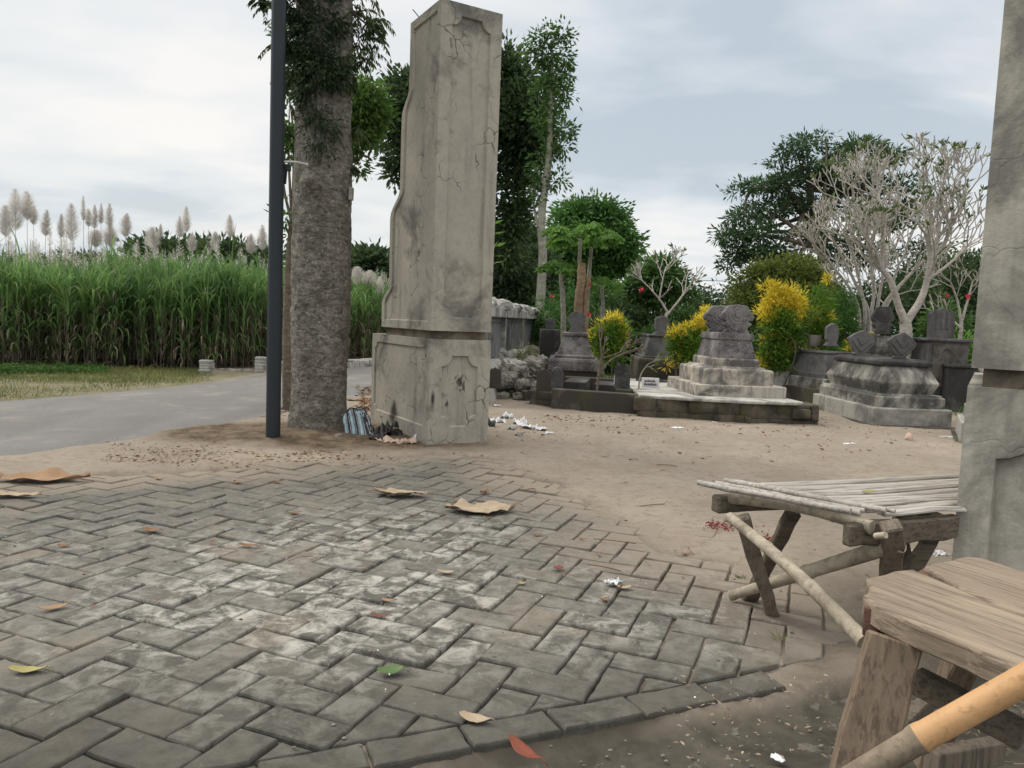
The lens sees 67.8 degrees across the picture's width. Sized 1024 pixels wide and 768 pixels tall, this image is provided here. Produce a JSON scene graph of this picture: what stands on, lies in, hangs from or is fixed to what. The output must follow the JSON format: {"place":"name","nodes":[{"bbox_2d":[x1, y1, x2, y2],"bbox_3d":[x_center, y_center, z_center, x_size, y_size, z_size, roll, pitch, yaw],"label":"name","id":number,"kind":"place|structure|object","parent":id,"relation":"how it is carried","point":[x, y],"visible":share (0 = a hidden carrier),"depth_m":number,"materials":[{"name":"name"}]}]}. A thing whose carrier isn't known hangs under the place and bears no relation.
{"place":"outdoors","nodes":[
{"label":"outdoors","id":0,"kind":"place"},
{"bbox_2d":[0,367,371,455],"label":"road","id":1,"kind":"structure","parent":0,"point":[27,426],"depth_m":6.97,"materials":[{"name":"asphalt"}]},
{"bbox_2d":[0,454,851,767],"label":"brick paving","id":2,"kind":"structure","parent":0,"point":[238,690],"depth_m":2.50,"materials":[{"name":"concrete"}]},
{"bbox_2d":[8,665,53,672],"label":"dry leaf","id":3,"kind":"object","parent":2,"relation":"on","point":[23,669],"visible":1,"depth_m":2.05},
{"bbox_2d":[0,467,104,480],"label":"dry leaf","id":4,"kind":"object","parent":2,"relation":"on","point":[51,473],"visible":1,"depth_m":4.26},
{"bbox_2d":[376,664,408,673],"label":"leaf","id":5,"kind":"object","parent":2,"relation":"on","point":[391,669],"visible":1,"depth_m":2.13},
{"bbox_2d":[375,487,435,495],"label":"dry leaf","id":6,"kind":"object","parent":2,"relation":"on","point":[399,492],"visible":1,"depth_m":4.22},
{"bbox_2d":[459,710,495,722],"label":"dry leaf","id":7,"kind":"object","parent":2,"relation":"on","point":[473,717],"visible":1,"depth_m":1.90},
{"bbox_2d":[445,498,523,512],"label":"dry leaf","id":8,"kind":"object","parent":2,"relation":"on","point":[483,507],"visible":1,"depth_m":3.96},
{"bbox_2d":[697,473,966,648],"bbox_3d":[1.143,0.598,2.648,1.429,0.513,0.706,-3,7,-45],"label":"bamboo bench","id":9,"kind":"object","parent":2,"relation":"on","point":[922,520],"visible":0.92,"depth_m":2.46,"materials":[{"name":"grey wood"}]},
{"bbox_2d":[0,0,1004,332],"label":"sky","id":10,"kind":"structure","parent":0,"point":[149,110],"materials":[{"name":"white"}]},
{"bbox_2d":[0,330,1023,767],"bbox_3d":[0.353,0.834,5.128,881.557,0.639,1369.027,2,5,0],"label":"ground","id":11,"kind":"structure","parent":0,"point":[572,462],"depth_m":4.88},
{"bbox_2d":[0,352,112,375],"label":"verge weeds","id":12,"kind":"object","parent":11,"relation":"on","point":[10,367],"visible":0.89,"depth_m":10.53,"materials":[{"name":"plant"}]},
{"bbox_2d":[41,246,112,270],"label":"tree","id":13,"kind":"object","parent":11,"relation":"on","point":[81,257],"visible":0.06,"depth_m":68.71,"materials":[{"name":"green plant"}]},
{"bbox_2d":[0,363,213,398],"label":"verge grass","id":14,"kind":"structure","parent":11,"relation":"on","point":[145,372],"depth_m":9.86,"materials":[{"name":"plant"}]},
{"bbox_2d":[110,227,198,268],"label":"tree","id":15,"kind":"object","parent":11,"relation":"on","point":[172,241],"visible":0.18,"depth_m":44.47,"materials":[{"name":"green plant"}]},
{"bbox_2d":[0,222,388,368],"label":"sugarcane field","id":16,"kind":"structure","parent":11,"relation":"on","point":[215,311],"depth_m":12.15,"materials":[{"name":"plant"}]},
{"bbox_2d":[0,205,17,269],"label":"flowering cane","id":17,"kind":"object","parent":16,"relation":"on","point":[4,218],"visible":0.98,"depth_m":12.43,"materials":[{"name":"beige plant"}]},
{"bbox_2d":[4,188,29,273],"bbox_3d":[-8.399,-2.024,12.902,0.475,2.578,0.442,2,5,0],"label":"flowering cane","id":18,"kind":"object","parent":16,"relation":"on","point":[15,209],"visible":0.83,"depth_m":12.82,"materials":[{"name":"beige plant"}]},
{"bbox_2d":[18,191,37,273],"bbox_3d":[-8.329,-2.033,13.099,0.404,2.567,0.404,2,5,0],"label":"flowering cane","id":19,"kind":"object","parent":16,"relation":"on","point":[30,212],"visible":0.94,"depth_m":13.01,"materials":[{"name":"beige plant"}]},
{"bbox_2d":[38,210,52,269],"bbox_3d":[-8.137,-1.899,13.308,0.248,2.281,0.272,-2,6,-40],"label":"flowering cane","id":20,"kind":"object","parent":16,"relation":"on","point":[44,229],"visible":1,"depth_m":13.22,"materials":[{"name":"beige plant"}]},
{"bbox_2d":[61,202,81,261],"bbox_3d":[-7.467,-1.885,12.907,0.343,2.374,0.368,2,5,0],"label":"flowering cane","id":21,"kind":"object","parent":16,"relation":"on","point":[73,228],"visible":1,"depth_m":12.82,"materials":[{"name":"beige plant"}]},
{"bbox_2d":[85,229,104,256],"bbox_3d":[-8.148,-1.966,14.916,0.431,2.140,0.408,-1,6,-35],"label":"flowering cane","id":22,"kind":"object","parent":16,"relation":"on","point":[98,239],"visible":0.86,"depth_m":14.80,"materials":[{"name":"beige plant"}]},
{"bbox_2d":[100,224,119,247],"bbox_3d":[-7.876,-2.009,14.904,0.409,2.250,0.445,4,5,22],"label":"flowering cane","id":23,"kind":"object","parent":16,"relation":"on","point":[108,236],"visible":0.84,"depth_m":14.80,"materials":[{"name":"beige plant"}]},
{"bbox_2d":[118,213,132,262],"bbox_3d":[-6.846,-1.875,13.511,0.296,2.301,0.330,-2,6,-41],"label":"flowering cane","id":24,"kind":"object","parent":16,"relation":"on","point":[126,226],"visible":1,"depth_m":13.42,"materials":[{"name":"beige plant"}]},
{"bbox_2d":[141,227,162,248],"bbox_3d":[-7.042,-1.969,14.896,0.415,2.238,0.424,2,5,0],"label":"flowering cane","id":25,"kind":"object","parent":16,"relation":"on","point":[152,232],"visible":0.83,"depth_m":14.81,"materials":[{"name":"beige plant"}]},
{"bbox_2d":[199,360,214,372],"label":"roadside block","id":26,"kind":"structure","parent":11,"relation":"on","point":[207,366],"depth_m":11.36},
{"bbox_2d":[173,231,267,274],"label":"tree","id":27,"kind":"object","parent":11,"relation":"on","point":[224,244],"visible":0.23,"depth_m":44.69,"materials":[{"name":"green plant"}]},
{"bbox_2d":[255,356,266,372],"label":"roadside block","id":28,"kind":"structure","parent":11,"relation":"on","point":[260,364],"depth_m":11.95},
{"bbox_2d":[266,0,308,437],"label":"utility pole","id":29,"kind":"object","parent":11,"relation":"on","point":[278,168],"visible":0.92,"depth_m":5.57,"materials":[{"name":"metal"}]},
{"bbox_2d":[246,0,395,429],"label":"shade tree","id":30,"kind":"object","parent":11,"relation":"on","point":[321,48],"visible":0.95,"depth_m":6.01,"materials":[{"name":"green plant"}]},
{"bbox_2d":[281,358,371,370],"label":"culvert kerb","id":31,"kind":"structure","parent":11,"relation":"on","point":[361,362],"depth_m":13.95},
{"bbox_2d":[264,24,401,409],"bbox_3d":[-1.772,-1.603,7.472,1.320,3.889,0.665,2,5,0],"label":"crooked tree","id":32,"kind":"object","parent":11,"relation":"on","point":[371,113],"visible":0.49,"depth_m":7.42,"materials":[{"name":"green plant"}]},
{"bbox_2d":[342,407,374,434],"bbox_3d":[-1.223,0.309,6.135,0.268,0.249,0.178,3,5,11],"label":"woven bag","id":33,"kind":"object","parent":11,"relation":"on","point":[357,420],"visible":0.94,"depth_m":6.08,"materials":[{"name":"blue plastic"}]},
{"bbox_2d":[351,237,389,287],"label":"tree","id":34,"kind":"object","parent":11,"relation":"on","point":[372,257],"visible":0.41,"depth_m":38.44,"materials":[{"name":"green plant"}]},
{"bbox_2d":[376,420,402,435],"bbox_3d":[-1.000,0.362,6.191,0.230,0.131,0.154,0,5,-23],"label":"plastic bag","id":35,"kind":"object","parent":11,"relation":"on","point":[387,429],"visible":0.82,"depth_m":6.18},
{"bbox_2d":[371,0,502,444],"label":"gate pillar","id":36,"kind":"structure","parent":11,"relation":"on","point":[431,357],"depth_m":5.92,"materials":[{"name":"concrete"}]},
{"bbox_2d":[372,29,566,284],"bbox_3d":[-1.328,-5.210,20.855,5.484,8.951,3.183,2,5,0],"label":"broadleaf tree","id":37,"kind":"object","parent":11,"relation":"on","point":[517,138],"visible":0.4,"depth_m":20.20,"materials":[{"name":"green plant"}]},
{"bbox_2d":[5,385,1023,767],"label":"ground litter","id":38,"kind":"object","parent":11,"relation":"on","point":[365,401],"visible":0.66,"depth_m":4.79,"materials":[{"name":"brown plant"}]},
{"bbox_2d":[496,374,536,399],"bbox_3d":[0.105,-0.090,10.827,0.887,0.385,3.046,2,5,0],"label":"rubble heap","id":39,"kind":"object","parent":11,"relation":"on","point":[506,394],"visible":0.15,"depth_m":9.43,"materials":[{"name":"stone"}]},
{"bbox_2d":[498,371,517,390],"bbox_3d":[-0.082,-0.039,9.633,0.296,0.260,0.296,4,5,17],"label":"rubble stone","id":40,"kind":"object","parent":39,"relation":"on","point":[509,379],"visible":0.76,"depth_m":9.54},
{"bbox_2d":[500,358,526,371],"bbox_3d":[0.019,-0.189,10.419,0.372,0.328,0.418,2,5,0],"label":"rubble stone","id":41,"kind":"object","parent":39,"relation":"on","point":[506,364],"visible":0.45,"depth_m":10.32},
{"bbox_2d":[509,365,529,378],"bbox_3d":[0.099,-0.148,10.224,0.283,0.219,0.317,2,5,0],"label":"rubble stone","id":42,"kind":"object","parent":39,"relation":"on","point":[521,371],"visible":0.6,"depth_m":10.14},
{"bbox_2d":[522,355,543,374],"bbox_3d":[0.264,-0.269,10.800,0.399,0.276,0.380,2,5,0],"label":"rubble stone","id":43,"kind":"object","parent":39,"relation":"on","point":[535,365],"visible":0.62,"depth_m":10.66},
{"bbox_2d":[485,297,550,404],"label":"stone wall","id":44,"kind":"structure","parent":11,"relation":"on","point":[511,324],"depth_m":12.42,"materials":[{"name":"stone"}]},
{"bbox_2d":[489,367,500,388],"bbox_3d":[-0.200,-0.072,8.924,0.144,0.247,0.065,3,5,3],"label":"headstone","id":45,"kind":"object","parent":44,"relation":"attached to","point":[495,377],"visible":0.83,"depth_m":8.89,"materials":[{"name":"stone"}]},
{"bbox_2d":[492,245,552,307],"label":"bushy tree","id":46,"kind":"object","parent":11,"relation":"on","point":[518,290],"visible":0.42,"depth_m":21.23,"materials":[{"name":"green plant"}]},
{"bbox_2d":[509,733,547,765],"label":"dry leaf","id":47,"kind":"object","parent":11,"relation":"on","point":[520,747],"visible":1,"depth_m":1.77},
{"bbox_2d":[526,389,551,406],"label":"broken kerb","id":48,"kind":"structure","parent":11,"relation":"on","point":[542,398],"depth_m":8.90,"materials":[{"name":"stone"}]},
{"bbox_2d":[536,368,550,395],"bbox_3d":[0.373,-0.022,8.932,0.171,0.327,0.067,3,5,4],"label":"headstone","id":49,"kind":"object","parent":48,"relation":"on","point":[543,381],"visible":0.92,"depth_m":8.90,"materials":[{"name":"stone"}]},
{"bbox_2d":[514,237,565,310],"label":"bushy tree","id":50,"kind":"object","parent":11,"relation":"on","point":[553,278],"visible":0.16,"depth_m":23.41,"materials":[{"name":"green plant"}]},
{"bbox_2d":[516,14,582,341],"bbox_3d":[0.801,-4.663,18.695,1.720,8.390,1.116,2,5,0],"label":"slender tree","id":51,"kind":"object","parent":11,"relation":"on","point":[545,62],"visible":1,"depth_m":18.48,"materials":[{"name":"green plant"}]},
{"bbox_2d":[539,318,559,357],"bbox_3d":[0.611,-0.565,12.696,0.300,1.067,0.800,2,5,0],"label":"tomb","id":52,"kind":"object","parent":11,"relation":"on","point":[549,337],"visible":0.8,"depth_m":12.29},
{"bbox_2d":[529,292,570,345],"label":"shrub","id":53,"kind":"object","parent":11,"relation":"on","point":[539,325],"visible":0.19,"depth_m":17.79,"materials":[{"name":"green plant"}]},
{"bbox_2d":[551,366,563,390],"bbox_3d":[0.538,-0.034,9.173,0.176,0.356,0.070,2,5,-5],"label":"headstone","id":54,"kind":"object","parent":11,"relation":"on","point":[557,374],"visible":0.61,"depth_m":9.14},
{"bbox_2d":[534,259,586,341],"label":"papaya tree","id":55,"kind":"object","parent":11,"relation":"on","point":[562,271],"visible":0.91,"depth_m":13.08,"materials":[{"name":"green plant"}]},
{"bbox_2d":[541,275,596,329],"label":"shrub","id":56,"kind":"object","parent":11,"relation":"on","point":[556,308],"visible":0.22,"depth_m":16.80,"materials":[{"name":"green plant"}]},
{"bbox_2d":[547,311,601,381],"bbox_3d":[0.966,-0.507,11.694,0.798,1.210,1.158,3,5,4],"label":"tomb","id":57,"kind":"object","parent":11,"relation":"on","point":[573,356],"visible":0.79,"depth_m":11.25,"materials":[{"name":"stone"}]},
{"bbox_2d":[563,378,589,389],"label":"grave kerb","id":58,"kind":"structure","parent":11,"relation":"on","point":[578,383],"depth_m":9.33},
{"bbox_2d":[540,221,625,268],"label":"papaya tree","id":59,"kind":"object","parent":11,"relation":"on","point":[596,232],"visible":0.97,"depth_m":12.98,"materials":[{"name":"green plant"}]},
{"bbox_2d":[574,263,591,331],"bbox_3d":[1.145,-0.950,12.556,0.285,2.068,0.180,2,5,0],"label":"cut trunk","id":60,"kind":"object","parent":11,"relation":"on","point":[581,296],"visible":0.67,"depth_m":12.47,"materials":[{"name":"brown plant"}]},
{"bbox_2d":[551,388,637,413],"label":"enclosure wall","id":61,"kind":"structure","parent":11,"relation":"on","point":[593,401],"depth_m":8.51,"materials":[{"name":"concrete"}]},
{"bbox_2d":[568,231,623,332],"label":"papaya tree","id":62,"kind":"object","parent":11,"relation":"on","point":[589,258],"visible":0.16,"depth_m":14.03,"materials":[{"name":"green plant"}]},
{"bbox_2d":[545,187,650,303],"bbox_3d":[2.859,-3.966,26.614,3.972,5.842,3.062,2,5,0],"label":"round tree","id":63,"kind":"object","parent":11,"relation":"on","point":[611,263],"visible":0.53,"depth_m":26.05,"materials":[{"name":"green plant"}]},
{"bbox_2d":[569,271,630,319],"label":"shrub","id":64,"kind":"object","parent":11,"relation":"on","point":[611,301],"visible":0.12,"depth_m":17.69,"materials":[{"name":"green plant"}]},
{"bbox_2d":[585,276,624,374],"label":"papaya tree","id":65,"kind":"object","parent":11,"relation":"on","point":[612,286],"visible":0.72,"depth_m":14.36,"materials":[{"name":"green plant"}]},
{"bbox_2d":[586,309,637,377],"bbox_3d":[1.378,-0.422,10.598,0.725,1.270,0.596,2,5,0],"label":"croton bush","id":66,"kind":"object","parent":11,"relation":"on","point":[616,329],"visible":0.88,"depth_m":10.51,"materials":[{"name":"plant"}]},
{"bbox_2d":[588,304,636,374],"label":"shrub","id":67,"kind":"object","parent":11,"relation":"on","point":[596,314],"visible":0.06,"depth_m":14.85,"materials":[{"name":"green plant"}]},
{"bbox_2d":[596,327,645,390],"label":"frangipani tree","id":68,"kind":"object","parent":11,"relation":"on","point":[600,330],"visible":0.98,"depth_m":9.04,"materials":[{"name":"grey plant"}]},
{"bbox_2d":[615,388,633,392],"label":"grave kerb","id":69,"kind":"structure","parent":11,"relation":"on","point":[630,390],"depth_m":8.92,"materials":[{"name":"stone"}]},
{"bbox_2d":[614,363,630,389],"bbox_3d":[1.310,-0.085,9.026,0.180,0.318,0.071,3,5,9],"label":"headstone","id":70,"kind":"object","parent":69,"relation":"on","point":[622,375],"visible":0.91,"depth_m":9.00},
{"bbox_2d":[607,325,648,370],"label":"shrub","id":71,"kind":"object","parent":11,"relation":"on","point":[640,335],"visible":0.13,"depth_m":13.87,"materials":[{"name":"green plant"}]},
{"bbox_2d":[620,301,668,332],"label":"shrub","id":72,"kind":"object","parent":11,"relation":"on","point":[639,318],"visible":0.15,"depth_m":17.75,"materials":[{"name":"green plant"}]},
{"bbox_2d":[630,316,681,379],"bbox_3d":[2.295,-0.471,11.975,0.740,1.196,1.240,3,5,3],"label":"tomb","id":73,"kind":"object","parent":11,"relation":"on","point":[654,342],"visible":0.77,"depth_m":11.52,"materials":[{"name":"stone"}]},
{"bbox_2d":[612,247,706,315],"bbox_3d":[3.252,-1.598,16.874,2.184,2.797,1.585,2,5,0],"label":"tree","id":74,"kind":"object","parent":11,"relation":"on","point":[645,299],"visible":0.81,"depth_m":16.67,"materials":[{"name":"green plant"}]},
{"bbox_2d":[626,243,706,317],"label":"frangipani tree","id":75,"kind":"object","parent":11,"relation":"on","point":[667,313],"visible":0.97,"depth_m":13.29,"materials":[{"name":"grey plant"}]},
{"bbox_2d":[643,297,704,339],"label":"shrub","id":76,"kind":"object","parent":11,"relation":"on","point":[681,313],"visible":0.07,"depth_m":17.71,"materials":[{"name":"green plant"}]},
{"bbox_2d":[658,323,694,375],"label":"croton bush","id":77,"kind":"object","parent":11,"relation":"on","point":[675,343],"visible":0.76,"depth_m":10.83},
{"bbox_2d":[675,304,711,368],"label":"croton bush","id":78,"kind":"object","parent":11,"relation":"on","point":[695,329],"visible":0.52,"depth_m":10.72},
{"bbox_2d":[673,288,726,321],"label":"shrub","id":79,"kind":"object","parent":11,"relation":"on","point":[708,301],"visible":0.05,"depth_m":18.78,"materials":[{"name":"green plant"}]},
{"bbox_2d":[702,271,739,305],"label":"shrub","id":80,"kind":"object","parent":11,"relation":"on","point":[722,296],"visible":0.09,"depth_m":23.69,"materials":[{"name":"green plant"}]},
{"bbox_2d":[634,396,818,424],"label":"stone wall","id":81,"kind":"structure","parent":11,"relation":"on","point":[721,412],"depth_m":8.08,"materials":[{"name":"stone"}]},
{"bbox_2d":[773,370,788,386],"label":"stone block","id":82,"kind":"structure","parent":11,"relation":"on","point":[779,380],"depth_m":10.53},
{"bbox_2d":[719,249,854,338],"bbox_3d":[5.055,-1.153,13.733,2.562,2.584,1.909,2,5,0],"label":"dome bush","id":83,"kind":"object","parent":11,"relation":"on","point":[799,269],"visible":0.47,"depth_m":13.53,"materials":[{"name":"green plant"}]},
{"bbox_2d":[751,275,825,386],"bbox_3d":[3.807,-0.592,10.565,1.027,1.808,0.615,2,5,0],"label":"croton bush","id":84,"kind":"object","parent":11,"relation":"on","point":[781,318],"visible":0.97,"depth_m":10.48,"materials":[{"name":"plant"}]},
{"bbox_2d":[792,409,810,418],"bbox_3d":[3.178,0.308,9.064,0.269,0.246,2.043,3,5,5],"label":"plaque","id":85,"kind":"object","parent":11,"relation":"on","point":[801,413],"depth_m":8.05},
{"bbox_2d":[765,323,852,402],"bbox_3d":[4.201,-0.299,10.663,0.840,1.109,1.600,1,5,-18],"label":"tomb","id":86,"kind":"object","parent":11,"relation":"on","point":[809,376],"visible":0.41,"depth_m":10.17,"materials":[{"name":"stone"}]},
{"bbox_2d":[796,271,851,350],"bbox_3d":[4.515,-0.661,10.969,1.116,1.932,0.620,2,5,0],"label":"croton bush","id":87,"kind":"object","parent":11,"relation":"on","point":[818,328],"visible":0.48,"depth_m":10.86,"materials":[{"name":"plant"}]},
{"bbox_2d":[706,126,956,347],"bbox_3d":[9.009,-3.821,21.750,7.041,6.878,3.100,2,5,0],"label":"layered tree","id":88,"kind":"object","parent":11,"relation":"on","point":[777,182],"visible":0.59,"depth_m":21.43,"materials":[{"name":"green plant"}]},
{"bbox_2d":[825,285,866,350],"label":"feathery shrub","id":89,"kind":"object","parent":11,"relation":"on","point":[845,313],"visible":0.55,"depth_m":11.48,"materials":[{"name":"green plant"}]},
{"bbox_2d":[849,269,914,335],"bbox_3d":[8.088,-1.218,16.925,1.556,2.671,1.256,2,5,0],"label":"shrub","id":90,"kind":"object","parent":11,"relation":"on","point":[885,293],"visible":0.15,"depth_m":16.70,"materials":[{"name":"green plant"}]},
{"bbox_2d":[813,330,954,429],"bbox_3d":[4.357,-0.062,9.050,0.997,1.141,1.734,2,5,0],"label":"tomb","id":91,"kind":"object","parent":11,"relation":"on","point":[898,388],"visible":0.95,"depth_m":8.44,"materials":[{"name":"stone"}]},
{"bbox_2d":[865,335,892,356],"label":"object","id":92,"kind":"structure","parent":91,"relation":"on","point":[879,347],"depth_m":10.85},
{"bbox_2d":[870,306,894,333],"bbox_3d":[5.273,-0.907,10.832,0.313,0.394,0.105,3,5,4],"label":"headstone","id":93,"kind":"object","parent":92,"relation":"on","point":[882,317],"visible":0.98,"depth_m":10.80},
{"bbox_2d":[787,184,982,334],"bbox_3d":[5.584,-1.392,11.738,2.928,3.242,1.227,2,5,0],"label":"frangipani tree","id":94,"kind":"object","parent":11,"relation":"on","point":[867,311],"visible":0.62,"depth_m":11.66,"materials":[{"name":"grey plant"}]},
{"bbox_2d":[806,131,990,358],"bbox_3d":[5.614,-1.591,10.600,2.982,3.828,2.014,2,5,0],"label":"frangipani tree","id":95,"kind":"object","parent":11,"relation":"on","point":[905,319],"visible":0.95,"depth_m":10.33,"materials":[{"name":"grey plant"}]},
{"bbox_2d":[829,557,1023,767],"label":"plank bench","id":96,"kind":"object","parent":11,"relation":"on","point":[962,618],"visible":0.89,"depth_m":1.36,"materials":[{"name":"brown wood"}]},
{"bbox_2d":[841,661,1023,767],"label":"bamboo pole","id":97,"kind":"object","parent":96,"relation":"on","point":[928,734],"visible":1,"depth_m":1.05,"materials":[{"name":"wood"}]},
{"bbox_2d":[891,268,964,336],"bbox_3d":[9.582,-1.275,17.902,1.654,2.897,1.327,2,5,0],"label":"shrub","id":98,"kind":"object","parent":11,"relation":"on","point":[917,285],"visible":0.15,"depth_m":17.68,"materials":[{"name":"green plant"}]},
{"bbox_2d":[878,250,979,296],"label":"bushy tree","id":99,"kind":"object","parent":11,"relation":"on","point":[901,275],"visible":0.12,"depth_m":23.71,"materials":[{"name":"green plant"}]},
{"bbox_2d":[911,308,973,395],"bbox_3d":[5.925,-0.341,10.735,0.840,1.437,1.200,3,5,4],"label":"tomb","id":100,"kind":"object","parent":11,"relation":"on","point":[939,345],"visible":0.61,"depth_m":10.21,"materials":[{"name":"stone"}]},
{"bbox_2d":[912,293,975,337],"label":"shrub","id":101,"kind":"object","parent":11,"relation":"on","point":[922,330],"visible":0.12,"depth_m":15.84,"materials":[{"name":"green plant"}]},
{"bbox_2d":[918,244,981,338],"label":"frangipani tree","id":102,"kind":"object","parent":11,"relation":"on","point":[961,318],"visible":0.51,"depth_m":11.78,"materials":[{"name":"grey plant"}]},
{"bbox_2d":[927,249,978,361],"bbox_3d":[11.436,-1.709,19.898,1.868,3.631,1.570,2,5,0],"label":"shrub","id":103,"kind":"object","parent":11,"relation":"on","point":[964,289],"visible":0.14,"depth_m":19.55,"materials":[{"name":"green plant"}]},
{"bbox_2d":[935,235,981,345],"bbox_3d":[14.130,-2.407,23.818,2.344,4.593,1.721,2,5,0],"label":"shrub","id":104,"kind":"object","parent":11,"relation":"on","point":[970,253],"visible":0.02,"depth_m":23.46,"materials":[{"name":"green plant"}]},
{"bbox_2d":[940,364,979,411],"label":"tomb","id":105,"kind":"structure","parent":11,"relation":"on","point":[956,379],"depth_m":10.04,"materials":[{"name":"stone"}]},
{"bbox_2d":[923,736,1006,767],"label":"wood offcut","id":106,"kind":"object","parent":11,"relation":"on","point":[986,752],"visible":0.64,"depth_m":1.55,"materials":[{"name":"wood"}]},
{"bbox_2d":[951,368,983,442],"bbox_3d":[4.851,0.255,7.397,0.968,0.830,1.048,5,5,28],"label":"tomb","id":107,"kind":"object","parent":11,"relation":"on","point":[957,433],"visible":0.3,"depth_m":7.49,"materials":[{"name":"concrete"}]},
{"bbox_2d":[952,0,1023,571],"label":"gate pillar","id":108,"kind":"structure","parent":11,"relation":"on","point":[990,497],"depth_m":2.38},
{"bbox_2d":[630,378,802,405],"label":"cemetery terrace","id":109,"kind":"structure","parent":0,"point":[664,391],"depth_m":8.21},
{"bbox_2d":[667,304,786,398],"bbox_3d":[2.516,-0.408,8.975,1.020,1.046,1.240,2,5,-3],"label":"tomb","id":110,"kind":"object","parent":109,"relation":"on","point":[725,362],"visible":0.98,"depth_m":8.62,"materials":[{"name":"stone"}]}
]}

